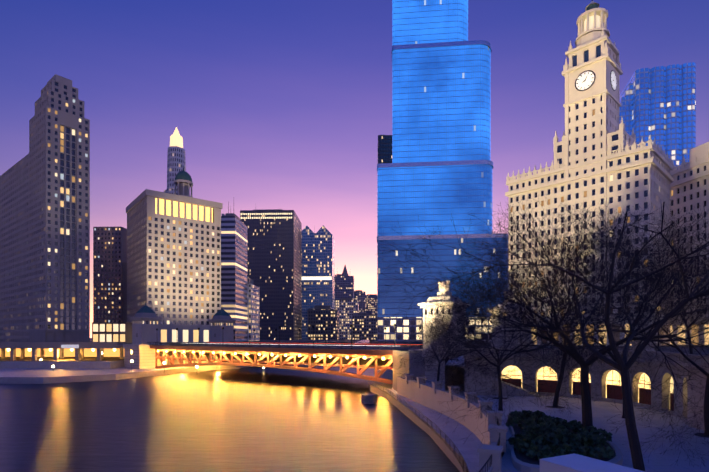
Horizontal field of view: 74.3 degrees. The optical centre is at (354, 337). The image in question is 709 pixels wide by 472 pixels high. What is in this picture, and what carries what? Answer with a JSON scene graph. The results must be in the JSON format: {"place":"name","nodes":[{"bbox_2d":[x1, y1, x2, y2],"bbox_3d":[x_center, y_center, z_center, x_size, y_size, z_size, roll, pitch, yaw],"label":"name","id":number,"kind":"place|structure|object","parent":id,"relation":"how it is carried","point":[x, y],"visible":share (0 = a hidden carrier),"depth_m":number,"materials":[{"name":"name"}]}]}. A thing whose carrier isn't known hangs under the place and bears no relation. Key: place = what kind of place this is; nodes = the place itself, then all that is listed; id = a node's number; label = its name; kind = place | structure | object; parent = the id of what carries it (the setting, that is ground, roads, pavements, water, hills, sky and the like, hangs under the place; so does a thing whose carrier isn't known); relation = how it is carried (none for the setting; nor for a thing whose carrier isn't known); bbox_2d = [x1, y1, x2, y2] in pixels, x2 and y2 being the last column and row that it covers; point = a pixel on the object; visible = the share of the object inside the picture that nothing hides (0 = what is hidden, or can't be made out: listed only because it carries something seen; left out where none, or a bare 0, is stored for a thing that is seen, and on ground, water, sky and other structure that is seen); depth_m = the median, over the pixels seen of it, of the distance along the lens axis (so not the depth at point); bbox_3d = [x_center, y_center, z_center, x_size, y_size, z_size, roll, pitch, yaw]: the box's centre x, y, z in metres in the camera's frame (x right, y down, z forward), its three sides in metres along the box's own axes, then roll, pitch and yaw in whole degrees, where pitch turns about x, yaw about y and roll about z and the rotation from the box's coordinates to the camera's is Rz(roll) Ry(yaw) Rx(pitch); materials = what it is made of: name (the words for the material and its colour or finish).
{"place":"outdoors","nodes":[
{"label":"outdoors","id":0,"kind":"place"},
{"bbox_2d":[92,227,131,342],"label":"brown tower","id":1,"kind":"structure","parent":0,"point":[110,323],"depth_m":304.69,"materials":[{"name":"brick"}]},
{"bbox_2d":[164,127,185,194],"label":"skyscraper","id":2,"kind":"structure","parent":0,"point":[176,161],"depth_m":334.00,"materials":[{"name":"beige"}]},
{"bbox_2d":[0,340,459,471],"bbox_3d":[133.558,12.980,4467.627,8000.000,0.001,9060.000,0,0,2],"label":"river water","id":3,"kind":"structure","parent":0,"point":[256,419],"depth_m":67.97,"materials":[{"name":"blue liquid"}]},
{"bbox_2d":[361,393,376,403],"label":"mooring dolphin","id":4,"kind":"object","parent":3,"relation":"in","point":[368,398],"visible":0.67,"depth_m":91.24},
{"bbox_2d":[0,338,708,471],"bbox_3d":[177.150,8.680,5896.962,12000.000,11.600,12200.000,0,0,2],"label":"ground","id":5,"kind":"structure","parent":0,"point":[25,370],"depth_m":61.92,"materials":[{"name":"concrete"}]},
{"bbox_2d":[0,74,89,341],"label":"tower","id":6,"kind":"structure","parent":5,"relation":"on","point":[45,239],"depth_m":202.71,"materials":[{"name":"concrete"}]},
{"bbox_2d":[0,342,123,360],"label":"riverside arcade","id":7,"kind":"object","parent":5,"relation":"on","point":[78,351],"visible":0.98,"depth_m":169.99,"materials":[{"name":"stone"}]},
{"bbox_2d":[123,303,167,368],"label":"bridge house","id":8,"kind":"structure","parent":5,"relation":"on","point":[138,351],"depth_m":166.85,"materials":[{"name":"stone"}]},
{"bbox_2d":[126,165,222,342],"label":"building","id":9,"kind":"structure","parent":5,"relation":"on","point":[174,261],"depth_m":245.31,"materials":[{"name":"concrete"}]},
{"bbox_2d":[207,308,240,369],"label":"bridge house","id":10,"kind":"structure","parent":5,"relation":"on","point":[220,319],"depth_m":189.51,"materials":[{"name":"stone"}]},
{"bbox_2d":[221,201,246,340],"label":"striped tower","id":11,"kind":"structure","parent":5,"relation":"on","point":[233,266],"depth_m":302.38,"materials":[{"name":"stone"}]},
{"bbox_2d":[247,278,259,340],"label":"building","id":12,"kind":"structure","parent":5,"relation":"on","point":[253,306],"depth_m":338.13,"materials":[{"name":"stone"}]},
{"bbox_2d":[240,209,301,339],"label":"skyscraper","id":13,"kind":"structure","parent":5,"relation":"on","point":[274,255],"depth_m":502.64,"materials":[{"name":"glass"}]},
{"bbox_2d":[150,324,475,383],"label":"bridge","id":14,"kind":"structure","parent":5,"relation":"on","point":[351,353],"depth_m":130.53,"materials":[{"name":"paint"}]},
{"bbox_2d":[302,225,334,338],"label":"skyscraper","id":15,"kind":"structure","parent":5,"relation":"on","point":[318,268],"depth_m":621.53,"materials":[{"name":"glass"}]},
{"bbox_2d":[308,306,338,339],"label":"building","id":16,"kind":"structure","parent":5,"relation":"on","point":[321,318],"depth_m":561.13,"materials":[{"name":"stone"}]},
{"bbox_2d":[335,265,353,299],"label":"tower","id":17,"kind":"structure","parent":5,"relation":"on","point":[344,284],"depth_m":820.70,"materials":[{"name":"stone"}]},
{"bbox_2d":[335,298,358,338],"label":"tower","id":18,"kind":"structure","parent":5,"relation":"on","point":[347,308],"depth_m":700.36,"materials":[{"name":"stone"}]},
{"bbox_2d":[354,290,365,312],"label":"tower","id":19,"kind":"structure","parent":5,"relation":"on","point":[360,296],"depth_m":899.69,"materials":[{"name":"stone"}]},
{"bbox_2d":[352,313,376,339],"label":"building","id":20,"kind":"structure","parent":5,"relation":"on","point":[365,325],"depth_m":599.55,"materials":[{"name":"stone"}]},
{"bbox_2d":[366,294,376,314],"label":"tower","id":21,"kind":"structure","parent":5,"relation":"on","point":[371,303],"depth_m":998.98,"materials":[{"name":"stone"}]},
{"bbox_2d":[377,135,391,163],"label":"dark slab tower","id":22,"kind":"structure","parent":5,"relation":"on","point":[384,149],"depth_m":468.92,"materials":[{"name":"stone"}]},
{"bbox_2d":[368,381,468,471],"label":"dock fence","id":23,"kind":"object","parent":5,"relation":"on","point":[462,462],"visible":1,"depth_m":53.92,"materials":[{"name":"black metal"}]},
{"bbox_2d":[409,280,469,380],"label":"bridge house","id":24,"kind":"structure","parent":5,"relation":"on","point":[428,375],"depth_m":95.95,"materials":[{"name":"stone"}]},
{"bbox_2d":[396,314,484,382],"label":"tree","id":25,"kind":"object","parent":5,"relation":"on","point":[420,343],"visible":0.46,"depth_m":83.45,"materials":[{"name":"brown plant"}]},
{"bbox_2d":[377,0,507,340],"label":"skyscraper","id":26,"kind":"structure","parent":5,"relation":"on","point":[436,173],"depth_m":326.96,"materials":[{"name":"blue glass"}]},
{"bbox_2d":[397,373,506,471],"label":"river wall","id":27,"kind":"structure","parent":5,"relation":"on","point":[491,448],"depth_m":58.13,"materials":[{"name":"concrete"}]},
{"bbox_2d":[419,270,562,396],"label":"plaza tree","id":28,"kind":"object","parent":5,"relation":"on","point":[429,335],"visible":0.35,"depth_m":67.11,"materials":[{"name":"brown plant"}]},
{"bbox_2d":[445,347,541,396],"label":"stair wall","id":29,"kind":"structure","parent":5,"relation":"on","point":[489,384],"depth_m":70.62,"materials":[{"name":"stone"}]},
{"bbox_2d":[488,291,524,347],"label":"bridge house","id":30,"kind":"structure","parent":5,"relation":"on","point":[502,334],"depth_m":119.25,"materials":[{"name":"stone"}]},
{"bbox_2d":[415,264,613,413],"bbox_3d":[18.879,0.858,56.802,21.790,19.517,25.232,0,0,2],"label":"plaza tree","id":31,"kind":"object","parent":5,"relation":"on","point":[500,385],"visible":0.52,"depth_m":56.69,"materials":[{"name":"brown plant"}]},
{"bbox_2d":[489,287,548,326],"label":"tree","id":32,"kind":"object","parent":5,"relation":"on","point":[519,305],"visible":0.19,"depth_m":84.59,"materials":[{"name":"brown plant"}]},
{"bbox_2d":[378,202,708,471],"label":"tree","id":33,"kind":"object","parent":5,"relation":"on","point":[622,365],"visible":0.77,"depth_m":33.70,"materials":[{"name":"brown plant"}]},
{"bbox_2d":[421,191,708,441],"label":"tree","id":34,"kind":"object","parent":5,"relation":"on","point":[587,420],"visible":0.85,"depth_m":37.42,"materials":[{"name":"plant"}]},
{"bbox_2d":[507,412,622,471],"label":"planter kerb","id":35,"kind":"structure","parent":5,"relation":"on","point":[522,462],"depth_m":32.69,"materials":[{"name":"concrete"}]},
{"bbox_2d":[506,410,616,460],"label":"planter shrubs","id":36,"kind":"object","parent":35,"relation":"on","point":[533,438],"visible":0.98,"depth_m":36.37,"materials":[{"name":"green plant"}]},
{"bbox_2d":[449,220,708,406],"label":"plaza tree","id":37,"kind":"object","parent":5,"relation":"on","point":[562,374],"visible":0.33,"depth_m":56.03,"materials":[{"name":"brown plant"}]},
{"bbox_2d":[465,307,708,429],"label":"arcade wall","id":38,"kind":"structure","parent":5,"relation":"on","point":[608,396],"depth_m":59.90,"materials":[{"name":"stone"}]},
{"bbox_2d":[540,453,644,471],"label":"terrace parapet","id":39,"kind":"structure","parent":5,"relation":"on","point":[574,462],"depth_m":6.21,"materials":[{"name":"stone"}]},
{"bbox_2d":[494,397,708,437],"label":"tree rings","id":40,"kind":"object","parent":5,"relation":"on","point":[701,434],"visible":0.62,"depth_m":58.27,"materials":[{"name":"soil"}]},
{"bbox_2d":[501,236,708,418],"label":"plaza tree","id":41,"kind":"object","parent":5,"relation":"on","point":[612,357],"visible":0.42,"depth_m":50.67,"materials":[{"name":"brown plant"}]},
{"bbox_2d":[561,262,708,435],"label":"tree","id":42,"kind":"object","parent":5,"relation":"on","point":[707,382],"visible":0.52,"depth_m":42.49,"materials":[{"name":"brown plant"}]},
{"bbox_2d":[631,255,708,354],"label":"tree","id":43,"kind":"object","parent":5,"relation":"on","point":[690,351],"visible":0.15,"depth_m":64.43,"materials":[{"name":"brown plant"}]},
{"bbox_2d":[670,142,708,345],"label":"building","id":44,"kind":"structure","parent":5,"relation":"on","point":[689,188],"depth_m":162.79,"materials":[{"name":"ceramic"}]},
{"bbox_2d":[0,0,708,337],"label":"sky","id":45,"kind":"structure","parent":0,"point":[273,104],"materials":[{"name":"purple"}]},
{"bbox_2d":[505,0,673,345],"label":"clock tower building","id":46,"kind":"structure","parent":0,"point":[599,153],"depth_m":159.76,"materials":[{"name":"stone"}]},
{"bbox_2d":[619,62,695,166],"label":"skyscraper","id":47,"kind":"structure","parent":0,"point":[658,103],"depth_m":261.88,"materials":[{"name":"glass"}]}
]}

